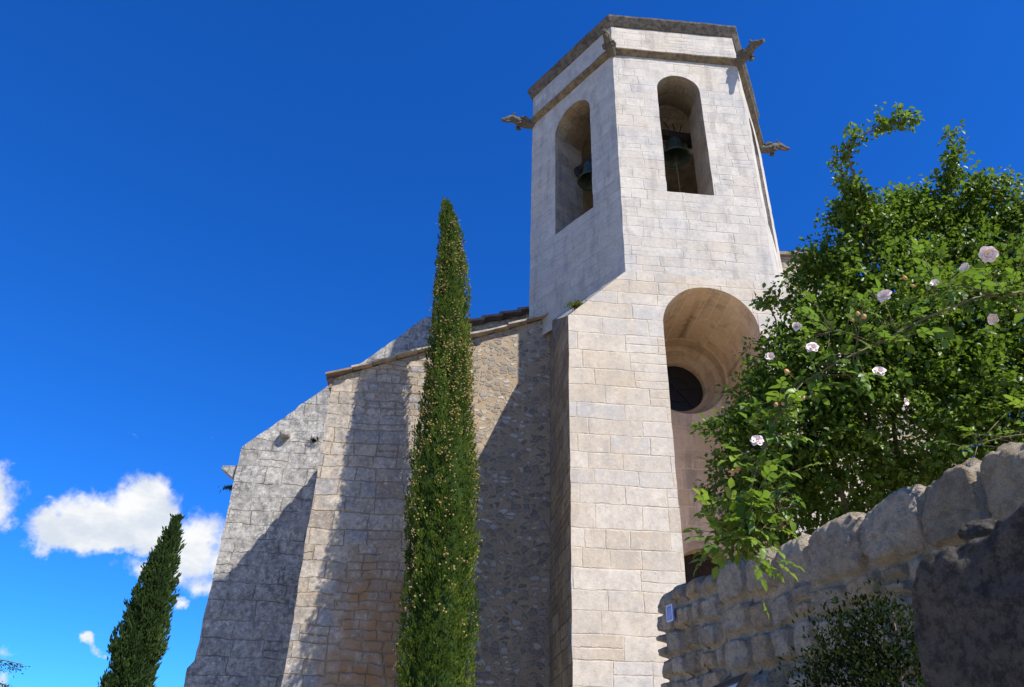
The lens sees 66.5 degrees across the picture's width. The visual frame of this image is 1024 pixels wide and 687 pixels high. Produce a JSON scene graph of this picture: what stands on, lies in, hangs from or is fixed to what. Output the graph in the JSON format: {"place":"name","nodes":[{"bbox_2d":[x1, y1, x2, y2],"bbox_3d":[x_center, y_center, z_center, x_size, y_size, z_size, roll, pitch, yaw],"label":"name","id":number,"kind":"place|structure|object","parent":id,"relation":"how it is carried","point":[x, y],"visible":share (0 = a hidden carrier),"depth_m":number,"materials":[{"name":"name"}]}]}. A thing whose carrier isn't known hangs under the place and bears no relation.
{"place":"outdoors","nodes":[
{"label":"outdoors","id":0,"kind":"place"},
{"bbox_2d":[0,0,1023,686],"label":"sky","id":1,"kind":"structure","parent":0,"point":[211,210],"materials":[{"name":"blue"}]},
{"bbox_3d":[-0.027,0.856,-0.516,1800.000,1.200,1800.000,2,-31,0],"label":"ground","id":2,"kind":"structure","parent":0,"visible":0},
{"bbox_2d":[0,659,29,686],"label":"cedar tree","id":3,"kind":"object","parent":2,"relation":"on","point":[9,667],"visible":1,"depth_m":11.93,"materials":[{"name":"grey plant"}]},
{"bbox_2d":[97,513,186,686],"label":"cypress tree","id":4,"kind":"object","parent":2,"relation":"on","point":[137,648],"visible":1,"depth_m":24.39,"materials":[{"name":"green plant"}]},
{"bbox_2d":[393,197,482,686],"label":"cypress tree","id":5,"kind":"object","parent":2,"relation":"on","point":[441,594],"visible":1,"depth_m":13.48,"materials":[{"name":"green plant"}]},
{"bbox_2d":[183,14,952,686],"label":"church","id":6,"kind":"structure","parent":2,"relation":"on","point":[585,554],"depth_m":16.41,"materials":[{"name":"stone"}]},
{"bbox_2d":[218,484,235,492],"bbox_3d":[-6.851,3.504,18.907,0.591,0.227,0.343,-10,-33,18],"label":"wall weed","id":7,"kind":"object","parent":6,"relation":"attached to","point":[227,487],"depth_m":18.88,"materials":[{"name":"green plant"}]},
{"bbox_2d":[307,436,318,442],"bbox_3d":[-4.957,2.400,19.550,0.338,0.256,0.262,2,-31,0],"label":"wall weed","id":8,"kind":"object","parent":6,"relation":"attached to","point":[313,440],"depth_m":19.52,"materials":[{"name":"green plant"}]},
{"bbox_2d":[563,299,586,309],"bbox_3d":[1.332,-0.776,15.727,0.562,0.270,0.373,15,-34,-21],"label":"wall weed","id":9,"kind":"object","parent":6,"relation":"attached to","point":[576,304],"depth_m":15.68,"materials":[{"name":"green plant"}]},
{"bbox_2d":[574,153,592,190],"bbox_3d":[2.024,-4.532,19.911,0.720,1.151,1.017,18,-34,-24],"label":"church bell","id":10,"kind":"object","parent":6,"relation":"hanging from","point":[583,171],"visible":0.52,"depth_m":19.91,"materials":[{"name":"green metal"}]},
{"bbox_2d":[661,123,691,191],"bbox_3d":[4.123,-4.443,19.648,1.057,2.910,0.750,7,-31,-8],"label":"church bell","id":11,"kind":"object","parent":6,"relation":"hanging from","point":[676,153],"visible":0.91,"depth_m":20.07,"materials":[{"name":"green metal"}]},
{"bbox_2d":[713,672,752,686],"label":"info panel","id":12,"kind":"object","parent":2,"relation":"on","point":[743,680],"visible":1,"depth_m":3.50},
{"bbox_2d":[657,443,1023,686],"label":"stone wall","id":13,"kind":"structure","parent":2,"relation":"on","point":[722,627],"depth_m":3.63,"materials":[{"name":"grey stone"}]},
{"bbox_2d":[666,603,674,622],"bbox_3d":[0.941,1.605,4.647,0.012,0.100,0.070,13,-33,-18],"label":"street plaque","id":14,"kind":"object","parent":13,"relation":"attached to","point":[670,612],"visible":1,"depth_m":4.64,"materials":[{"name":"blue metal"}]},
{"bbox_2d":[774,577,925,686],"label":"shade shrub","id":15,"kind":"object","parent":2,"relation":"on","point":[875,658],"visible":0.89,"depth_m":2.70,"materials":[{"name":"green plant"}]},
{"bbox_2d":[682,239,1023,616],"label":"climbing rose","id":16,"kind":"object","parent":2,"relation":"on","point":[742,533],"visible":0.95,"depth_m":3.16,"materials":[{"name":"green plant"}]},
{"bbox_2d":[689,101,1023,553],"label":"rose bush","id":17,"kind":"object","parent":2,"relation":"on","point":[973,364],"visible":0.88,"depth_m":4.44,"materials":[{"name":"green plant"}]},
{"bbox_2d":[911,502,1023,686],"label":"boulder","id":18,"kind":"object","parent":2,"relation":"on","point":[968,602],"visible":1,"depth_m":1.82,"materials":[{"name":"grey stone"}]},
{"bbox_2d":[957,517,997,542],"bbox_3d":[1.283,0.514,2.119,0.146,0.077,0.109,2,-31,0],"label":"loose rock","id":19,"kind":"object","parent":18,"relation":"on","point":[970,530],"visible":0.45,"depth_m":2.09,"materials":[{"name":"grey stone"}]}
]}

